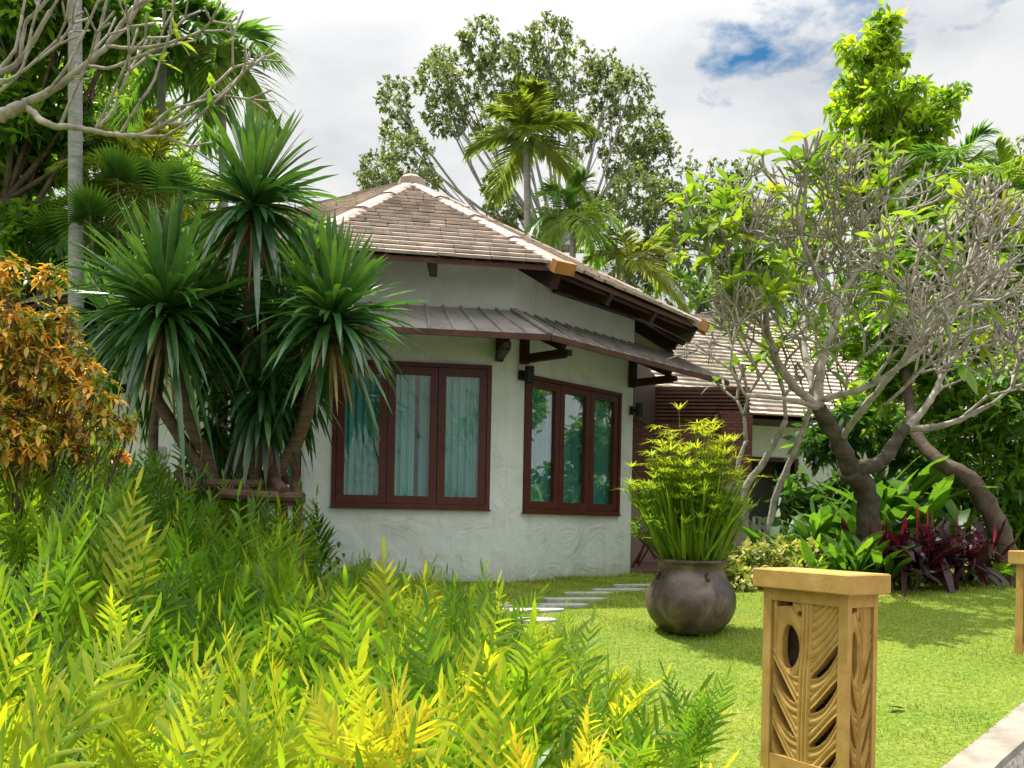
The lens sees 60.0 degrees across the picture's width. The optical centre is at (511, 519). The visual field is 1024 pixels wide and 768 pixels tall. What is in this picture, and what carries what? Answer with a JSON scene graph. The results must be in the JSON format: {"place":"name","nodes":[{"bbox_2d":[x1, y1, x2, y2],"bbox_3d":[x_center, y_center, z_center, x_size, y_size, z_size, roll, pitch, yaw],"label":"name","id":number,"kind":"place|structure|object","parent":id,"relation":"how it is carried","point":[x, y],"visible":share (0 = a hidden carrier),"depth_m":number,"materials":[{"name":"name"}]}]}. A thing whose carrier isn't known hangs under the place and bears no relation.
{"place":"outdoors","nodes":[
{"label":"outdoors","id":0,"kind":"place"},
{"bbox_2d":[4,562,1023,767],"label":"lawn","id":1,"kind":"structure","parent":0,"point":[887,670],"depth_m":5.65,"materials":[{"name":"green plant"}]},
{"bbox_2d":[0,195,121,552],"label":"broadleaf tree","id":2,"kind":"object","parent":1,"relation":"on","point":[29,292],"visible":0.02,"depth_m":11.21,"materials":[{"name":"green plant"}]},
{"bbox_2d":[0,250,140,665],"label":"orange shrub","id":3,"kind":"object","parent":1,"relation":"on","point":[57,436],"visible":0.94,"depth_m":4.83,"materials":[{"name":"brown plant"}]},
{"bbox_2d":[68,0,84,457],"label":"tall palm","id":4,"kind":"object","parent":1,"relation":"on","point":[75,148],"visible":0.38,"depth_m":8.74,"materials":[{"name":"grey plant"}]},
{"bbox_2d":[0,563,156,767],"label":"fern plant","id":5,"kind":"object","parent":1,"relation":"on","point":[12,736],"visible":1,"depth_m":1.98,"materials":[{"name":"green plant"}]},
{"bbox_2d":[0,0,161,453],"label":"broadleaf tree","id":6,"kind":"object","parent":1,"relation":"on","point":[32,149],"visible":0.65,"depth_m":9.39,"materials":[{"name":"green plant"}]},
{"bbox_2d":[17,167,164,453],"bbox_3d":[-4.648,-1.708,10.089,1.903,4.748,2.178,1,0,-41],"label":"areca palm","id":7,"kind":"object","parent":1,"relation":"on","point":[100,250],"visible":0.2,"depth_m":9.95,"materials":[{"name":"green plant"}]},
{"bbox_2d":[37,21,187,220],"bbox_3d":[-6.005,-3.553,13.049,2.548,8.404,1.348,1,0,22],"label":"broadleaf tree","id":8,"kind":"object","parent":1,"relation":"on","point":[168,105],"visible":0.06,"depth_m":12.86,"materials":[{"name":"plant"}]},
{"bbox_2d":[18,141,210,474],"bbox_3d":[-4.042,-1.514,8.854,2.300,4.366,0.865,1,0,10],"label":"fan palm","id":9,"kind":"object","parent":1,"relation":"on","point":[86,203],"visible":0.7,"depth_m":8.76,"materials":[{"name":"green plant"}]},
{"bbox_2d":[35,105,244,480],"bbox_3d":[-3.920,-1.885,9.635,2.204,5.119,2.245,1,0,37],"label":"areca palm","id":10,"kind":"object","parent":1,"relation":"on","point":[156,147],"visible":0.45,"depth_m":9.46,"materials":[{"name":"green plant"}]},
{"bbox_2d":[0,0,282,160],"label":"plumeria tree","id":11,"kind":"object","parent":1,"relation":"on","point":[12,110],"visible":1,"depth_m":5.00,"materials":[{"name":"grey plant"}]},
{"bbox_2d":[65,611,226,767],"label":"fern plant","id":12,"kind":"object","parent":1,"relation":"on","point":[124,744],"visible":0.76,"depth_m":2.20,"materials":[{"name":"green plant"}]},
{"bbox_2d":[86,132,218,253],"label":"broadleaf tree","id":13,"kind":"object","parent":1,"relation":"on","point":[193,161],"visible":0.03,"depth_m":14.50,"materials":[{"name":"plant"}]},
{"bbox_2d":[84,0,234,220],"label":"areca palm","id":14,"kind":"object","parent":1,"relation":"on","point":[142,84],"visible":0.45,"depth_m":11.00,"materials":[{"name":"green plant"}]},
{"bbox_2d":[144,0,298,206],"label":"areca palm","id":15,"kind":"object","parent":1,"relation":"on","point":[249,32],"visible":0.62,"depth_m":11.46,"materials":[{"name":"green plant"}]},
{"bbox_2d":[131,650,312,767],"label":"fern plant","id":16,"kind":"object","parent":1,"relation":"on","point":[241,749],"visible":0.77,"depth_m":2.35,"materials":[{"name":"green plant"}]},
{"bbox_2d":[31,92,431,588],"bbox_3d":[-2.363,-1.328,7.234,3.515,4.076,2.485,1,0,0],"label":"dracaena tree","id":17,"kind":"object","parent":1,"relation":"on","point":[273,391],"visible":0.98,"depth_m":6.86,"materials":[{"name":"green plant"}]},
{"bbox_2d":[173,470,305,587],"bbox_3d":[-2.192,0.174,7.046,0.934,1.216,1.373,1,0,-22],"label":"pole frame","id":18,"kind":"object","parent":1,"relation":"on","point":[286,495],"visible":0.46,"depth_m":6.67,"materials":[{"name":"brown wood"}]},
{"bbox_2d":[213,524,305,619],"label":"fern plant","id":19,"kind":"object","parent":1,"relation":"on","point":[279,573],"visible":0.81,"depth_m":4.91,"materials":[{"name":"green plant"}]},
{"bbox_2d":[298,660,441,767],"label":"fern plant","id":20,"kind":"object","parent":1,"relation":"on","point":[397,732],"visible":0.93,"depth_m":2.46,"materials":[{"name":"yellow plant"}]},
{"bbox_2d":[0,381,740,767],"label":"fern bed","id":21,"kind":"object","parent":1,"relation":"on","point":[138,553],"visible":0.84,"depth_m":3.96,"materials":[{"name":"green plant"}]},
{"bbox_2d":[19,173,728,581],"bbox_3d":[-1.683,-1.838,12.084,8.403,5.410,7.005,1,0,33],"label":"bungalow","id":22,"kind":"object","parent":1,"relation":"on","point":[475,455],"visible":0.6,"depth_m":9.29,"materials":[{"name":"white paint"}]},
{"bbox_2d":[111,380,126,394],"bbox_3d":[-4.737,-1.591,10.681,0.100,0.170,0.166,1,0,33],"label":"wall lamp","id":23,"kind":"object","parent":22,"relation":"attached to","point":[123,386],"visible":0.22,"depth_m":10.70,"materials":[{"name":"black metal"}]},
{"bbox_2d":[158,446,165,472],"bbox_3d":[-4.123,-0.579,10.306,0.170,0.540,0.107,1,0,33],"label":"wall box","id":24,"kind":"object","parent":22,"relation":"attached to","point":[163,452],"visible":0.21,"depth_m":10.27,"materials":[{"name":"grey metal"}]},
{"bbox_2d":[215,366,301,504],"bbox_3d":[-2.684,-0.892,9.511,1.440,1.840,0.185,1,0,33],"label":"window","id":25,"kind":"structure","parent":22,"relation":"in","point":[289,471],"depth_m":9.33,"materials":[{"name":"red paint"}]},
{"bbox_2d":[329,360,491,510],"bbox_3d":[-1.036,-0.850,9.204,1.730,1.860,0.185,1,0,-8],"label":"window","id":26,"kind":"structure","parent":22,"relation":"in","point":[455,405],"depth_m":9.21,"materials":[{"name":"red paint"}]},
{"bbox_2d":[518,366,533,382],"bbox_3d":[0.158,-1.527,9.331,0.166,0.170,0.099,1,0,42],"label":"wall lamp","id":27,"kind":"object","parent":22,"relation":"attached to","point":[527,375],"visible":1,"depth_m":9.28,"materials":[{"name":"black metal"}]},
{"bbox_2d":[522,375,621,515],"bbox_3d":[0.670,-0.782,10.124,0.185,1.830,1.860,1,0,42],"label":"window","id":28,"kind":"structure","parent":22,"relation":"in","point":[572,443],"depth_m":10.17,"materials":[{"name":"red paint"}]},
{"bbox_2d":[629,403,643,417],"bbox_3d":[1.532,-1.341,10.848,0.166,0.170,0.099,1,0,42],"label":"wall lamp","id":29,"kind":"object","parent":22,"relation":"attached to","point":[637,411],"visible":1,"depth_m":10.80,"materials":[{"name":"black metal"}]},
{"bbox_2d":[474,604,511,607],"bbox_3d":[-0.221,0.748,7.394,0.497,0.083,0.236,1,0,-22],"label":"stepping stone","id":30,"kind":"object","parent":1,"relation":"on","point":[508,605],"visible":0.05,"depth_m":7.38,"materials":[{"name":"grey stone"}]},
{"bbox_2d":[437,555,549,655],"bbox_3d":[-0.111,0.643,4.387,0.624,0.962,0.171,1,0,30],"label":"fern plant","id":31,"kind":"object","parent":1,"relation":"on","point":[462,613],"visible":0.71,"depth_m":4.45,"materials":[{"name":"green plant"}]},
{"bbox_2d":[352,10,686,260],"bbox_3d":[0.011,-5.414,19.869,7.969,12.342,5.273,1,0,0],"label":"canopy tree","id":32,"kind":"object","parent":1,"relation":"on","point":[638,151],"visible":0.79,"depth_m":20.12,"materials":[{"name":"green plant"}]},
{"bbox_2d":[461,73,599,230],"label":"areca palm","id":33,"kind":"object","parent":1,"relation":"on","point":[526,102],"visible":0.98,"depth_m":14.51,"materials":[{"name":"green plant"}]},
{"bbox_2d":[507,617,556,623],"bbox_3d":[0.131,0.796,6.787,0.451,0.083,0.238,1,0,-19],"label":"stepping stone","id":34,"kind":"object","parent":1,"relation":"on","point":[540,619],"visible":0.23,"depth_m":6.75,"materials":[{"name":"grey stone"}]},
{"bbox_2d":[502,607,563,613],"bbox_3d":[0.130,0.766,7.243,0.629,0.083,0.240,1,0,-20],"label":"stepping stone","id":35,"kind":"object","parent":1,"relation":"on","point":[546,610],"visible":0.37,"depth_m":7.20,"materials":[{"name":"grey stone"}]},
{"bbox_2d":[530,603,589,607],"bbox_3d":[0.409,0.752,7.527,0.514,0.083,0.226,1,0,-22],"label":"stepping stone","id":36,"kind":"object","parent":1,"relation":"on","point":[557,605],"visible":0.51,"depth_m":7.46,"materials":[{"name":"grey stone"}]},
{"bbox_2d":[502,691,626,767],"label":"fern plant","id":37,"kind":"object","parent":1,"relation":"on","point":[579,756],"visible":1,"depth_m":2.34,"materials":[{"name":"yellow plant"}]},
{"bbox_2d":[542,597,607,602],"bbox_3d":[0.559,0.732,7.865,0.600,0.083,0.226,1,0,-20],"label":"stepping stone","id":38,"kind":"object","parent":1,"relation":"on","point":[563,599],"visible":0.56,"depth_m":7.78,"materials":[{"name":"grey stone"}]},
{"bbox_2d":[520,162,636,286],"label":"areca palm","id":39,"kind":"object","parent":1,"relation":"on","point":[552,236],"visible":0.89,"depth_m":13.91,"materials":[{"name":"green plant"}]},
{"bbox_2d":[564,591,613,594],"bbox_3d":[0.716,0.715,8.306,0.510,0.083,0.175,1,0,-20],"label":"stepping stone","id":40,"kind":"object","parent":1,"relation":"on","point":[588,593],"visible":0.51,"depth_m":8.24,"materials":[{"name":"grey stone"}]},
{"bbox_2d":[591,588,646,591],"bbox_3d":[1.050,0.706,8.602,0.625,0.083,0.176,1,0,-21],"label":"stepping stone","id":41,"kind":"object","parent":1,"relation":"on","point":[615,589],"visible":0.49,"depth_m":8.53,"materials":[{"name":"grey stone"}]},
{"bbox_2d":[613,584,648,587],"bbox_3d":[1.298,0.690,8.978,0.620,0.083,0.155,1,0,-20],"label":"stepping stone","id":42,"kind":"object","parent":1,"relation":"on","point":[626,585],"visible":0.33,"depth_m":8.87,"materials":[{"name":"grey stone"}]},
{"bbox_2d":[582,226,692,315],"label":"areca palm","id":43,"kind":"object","parent":1,"relation":"on","point":[642,264],"visible":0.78,"depth_m":13.88,"materials":[{"name":"green plant"}]},
{"bbox_2d":[582,222,724,365],"bbox_3d":[2.712,-2.423,16.495,2.979,6.326,0.934,1,0,0],"label":"garden bush","id":44,"kind":"object","parent":1,"relation":"on","point":[689,287],"visible":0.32,"depth_m":16.44,"materials":[{"name":"green plant"}]},
{"bbox_2d":[646,558,735,634],"bbox_3d":[1.319,0.554,6.547,0.657,0.532,0.657,1,0,0],"label":"clay pot","id":45,"kind":"object","parent":1,"relation":"on","point":[694,597],"visible":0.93,"depth_m":6.31,"materials":[{"name":"ceramic"}]},
{"bbox_2d":[614,401,769,560],"bbox_3d":[1.336,-0.266,6.545,1.230,1.241,1.159,1,0,0],"label":"papyrus plant","id":46,"kind":"object","parent":45,"relation":"on","point":[696,525],"visible":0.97,"depth_m":6.37,"materials":[{"name":"green plant"}]},
{"bbox_2d":[659,659,738,767],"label":"fern plant","id":47,"kind":"object","parent":1,"relation":"on","point":[691,728],"visible":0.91,"depth_m":3.44,"materials":[{"name":"green plant"}]},
{"bbox_2d":[611,148,837,321],"bbox_3d":[4.966,-4.165,21.551,6.404,9.785,2.893,1,0,-25],"label":"canopy tree","id":48,"kind":"object","parent":1,"relation":"on","point":[701,276],"visible":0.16,"depth_m":21.65,"materials":[{"name":"green plant"}]},
{"bbox_2d":[723,527,799,559],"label":"ginger plant","id":49,"kind":"object","parent":1,"relation":"on","point":[782,533],"visible":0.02,"depth_m":9.86,"materials":[{"name":"green plant"}]},
{"bbox_2d":[750,517,788,564],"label":"picket gate","id":50,"kind":"structure","parent":1,"relation":"on","point":[759,526],"depth_m":11.20,"materials":[{"name":"wood"}]},
{"bbox_2d":[702,308,847,550],"bbox_3d":[2.743,-0.782,9.307,1.461,2.851,0.903,1,0,0],"label":"young plumeria","id":51,"kind":"object","parent":1,"relation":"on","point":[762,355],"visible":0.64,"depth_m":9.34,"materials":[{"name":"grey plant"}]},
{"bbox_2d":[724,533,828,591],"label":"variegated shrub","id":52,"kind":"object","parent":1,"relation":"on","point":[745,560],"visible":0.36,"depth_m":8.44,"materials":[{"name":"green plant"}]},
{"bbox_2d":[759,529,846,566],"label":"ginger plant","id":53,"kind":"object","parent":1,"relation":"on","point":[817,545],"visible":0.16,"depth_m":8.50,"materials":[{"name":"green plant"}]},
{"bbox_2d":[737,500,886,564],"bbox_3d":[3.211,0.199,9.281,2.011,0.965,1.619,1,0,0],"label":"ginger plant","id":54,"kind":"object","parent":1,"relation":"on","point":[815,527],"visible":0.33,"depth_m":8.97,"materials":[{"name":"green plant"}]},
{"bbox_2d":[649,314,992,548],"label":"neighbouring house","id":55,"kind":"structure","parent":1,"relation":"on","point":[765,430],"depth_m":16.60,"materials":[{"name":"white paint"}]},
{"bbox_2d":[790,492,852,526],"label":"ginger plant","id":56,"kind":"object","parent":1,"relation":"on","point":[804,520],"visible":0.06,"depth_m":10.43,"materials":[{"name":"green plant"}]},
{"bbox_2d":[753,567,890,767],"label":"carved pillar","id":57,"kind":"structure","parent":1,"relation":"on","point":[819,667],"depth_m":3.89,"materials":[{"name":"stone"}]},
{"bbox_2d":[647,125,1023,572],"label":"plumeria tree","id":58,"kind":"object","parent":1,"relation":"on","point":[730,210],"visible":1,"depth_m":7.83,"materials":[{"name":"green plant"}]},
{"bbox_2d":[784,500,914,556],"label":"ginger plant","id":59,"kind":"object","parent":1,"relation":"on","point":[825,507],"visible":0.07,"depth_m":9.05,"materials":[{"name":"green plant"}]},
{"bbox_2d":[747,214,960,480],"bbox_3d":[4.842,-2.044,13.276,3.512,5.544,2.077,1,0,35],"label":"garden bush","id":60,"kind":"object","parent":1,"relation":"on","point":[853,350],"visible":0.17,"depth_m":13.04,"materials":[{"name":"green plant"}]},
{"bbox_2d":[801,526,933,591],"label":"ginger plant","id":61,"kind":"object","parent":1,"relation":"on","point":[858,556],"visible":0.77,"depth_m":8.11,"materials":[{"name":"green plant"}]},
{"bbox_2d":[840,513,927,586],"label":"cordyline plant","id":62,"kind":"object","parent":1,"relation":"on","point":[844,525],"visible":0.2,"depth_m":8.39,"materials":[{"name":"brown plant"}]},
{"bbox_2d":[799,455,968,543],"bbox_3d":[4.163,0.000,9.737,1.674,1.316,1.562,1,0,0],"label":"ginger plant","id":63,"kind":"object","parent":1,"relation":"on","point":[927,478],"visible":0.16,"depth_m":9.47,"materials":[{"name":"green plant"}]},
{"bbox_2d":[808,0,972,479],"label":"broadleaf tree","id":64,"kind":"object","parent":1,"relation":"on","point":[881,56],"visible":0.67,"depth_m":13.62,"materials":[{"name":"green plant"}]},
{"bbox_2d":[763,392,1023,558],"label":"garden bush","id":65,"kind":"object","parent":1,"relation":"on","point":[814,447],"visible":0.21,"depth_m":10.80,"materials":[{"name":"green plant"}]},
{"bbox_2d":[800,454,1013,577],"bbox_3d":[4.235,-0.061,9.608,2.362,1.446,1.713,1,0,0],"label":"ginger plant","id":66,"kind":"object","parent":1,"relation":"on","point":[937,499],"visible":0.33,"depth_m":9.20,"materials":[{"name":"green plant"}]},
{"bbox_2d":[876,512,965,596],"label":"cordyline plant","id":67,"kind":"object","parent":1,"relation":"on","point":[924,557],"visible":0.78,"depth_m":8.03,"materials":[{"name":"purple plant"}]},
{"bbox_2d":[827,201,1023,567],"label":"garden bush","id":68,"kind":"object","parent":1,"relation":"on","point":[905,259],"visible":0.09,"depth_m":11.80,"materials":[{"name":"green plant"}]},
{"bbox_2d":[889,502,968,586],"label":"cordyline plant","id":69,"kind":"object","parent":1,"relation":"on","point":[904,529],"visible":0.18,"depth_m":8.76,"materials":[{"name":"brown plant"}]},
{"bbox_2d":[850,301,1017,581],"bbox_3d":[4.563,-0.865,9.647,1.492,3.207,1.558,1,0,0],"label":"leaning tree","id":70,"kind":"object","parent":1,"relation":"on","point":[985,499],"visible":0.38,"depth_m":9.65,"materials":[{"name":"brown plant"}]},
{"bbox_2d":[899,513,1012,593],"bbox_3d":[4.125,0.361,8.292,1.004,0.979,1.008,1,0,0],"label":"cordyline plant","id":71,"kind":"object","parent":1,"relation":"on","point":[955,558],"visible":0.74,"depth_m":8.14,"materials":[{"name":"purple plant"}]},
{"bbox_2d":[889,119,1023,564],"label":"areca palm","id":72,"kind":"object","parent":1,"relation":"on","point":[953,153],"visible":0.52,"depth_m":12.37,"materials":[{"name":"green plant"}]},
{"bbox_2d":[911,332,1023,576],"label":"tree","id":73,"kind":"object","parent":1,"relation":"on","point":[996,434],"visible":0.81,"depth_m":9.46,"materials":[{"name":"green plant"}]},
{"bbox_2d":[932,132,1023,476],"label":"areca palm","id":74,"kind":"object","parent":1,"relation":"on","point":[1008,169],"visible":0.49,"depth_m":11.40,"materials":[{"name":"green plant"}]},
{"bbox_2d":[943,513,1019,589],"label":"cordyline plant","id":75,"kind":"object","parent":1,"relation":"on","point":[977,535],"visible":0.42,"depth_m":8.55,"materials":[{"name":"purple plant"}]},
{"bbox_2d":[958,558,1015,587],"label":"garden bush","id":76,"kind":"object","parent":1,"relation":"on","point":[1001,567],"visible":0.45,"depth_m":8.49,"materials":[{"name":"green plant"}]},
{"bbox_2d":[972,133,1023,208],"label":"broadleaf tree","id":77,"kind":"object","parent":1,"relation":"on","point":[1018,143],"visible":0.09,"depth_m":19.92,"materials":[{"name":"plant"}]},
{"bbox_2d":[1008,550,1023,654],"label":"carved pillar","id":78,"kind":"structure","parent":1,"relation":"on","point":[1016,557],"depth_m":5.72,"materials":[{"name":"stone"}]},
{"bbox_2d":[23,0,1023,440],"label":"sky","id":79,"kind":"structure","parent":0,"point":[729,76],"materials":[{"name":"white"}]},
{"bbox_2d":[630,562,658,573],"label":"patio floor","id":80,"kind":"structure","parent":0,"point":[648,567],"depth_m":11.54,"materials":[{"name":"brown tile"}]},
{"bbox_2d":[631,519,659,567],"bbox_3d":[1.871,0.190,11.745,0.510,0.893,0.485,1,0,19],"label":"folding chair","id":81,"kind":"object","parent":80,"relation":"on","point":[646,551],"visible":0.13,"depth_m":11.59,"materials":[{"name":"red paint"}]},
{"bbox_2d":[636,531,657,564],"bbox_3d":[2.124,0.195,12.738,0.485,0.893,0.510,1,0,-31],"label":"folding chair","id":82,"kind":"object","parent":80,"relation":"on","point":[638,560],"visible":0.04,"depth_m":12.70,"materials":[{"name":"red paint"}]},
{"bbox_2d":[630,387,752,566],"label":"patio wall","id":83,"kind":"structure","parent":80,"relation":"on","point":[712,403],"depth_m":13.28,"materials":[{"name":"dark red brown painted wood"}]},
{"bbox_2d":[971,388,1023,557],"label":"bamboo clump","id":84,"kind":"object","parent":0,"point":[994,456],"visible":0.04,"depth_m":9.74,"materials":[{"name":"green plant"}]},
{"label":"ground","id":85,"kind":"structure","parent":0,"visible":0},
{"bbox_2d":[941,701,1023,767],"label":"retaining kerb","id":86,"kind":"structure","parent":85,"relation":"on","point":[1000,744],"depth_m":4.31,"materials":[{"name":"concrete"}]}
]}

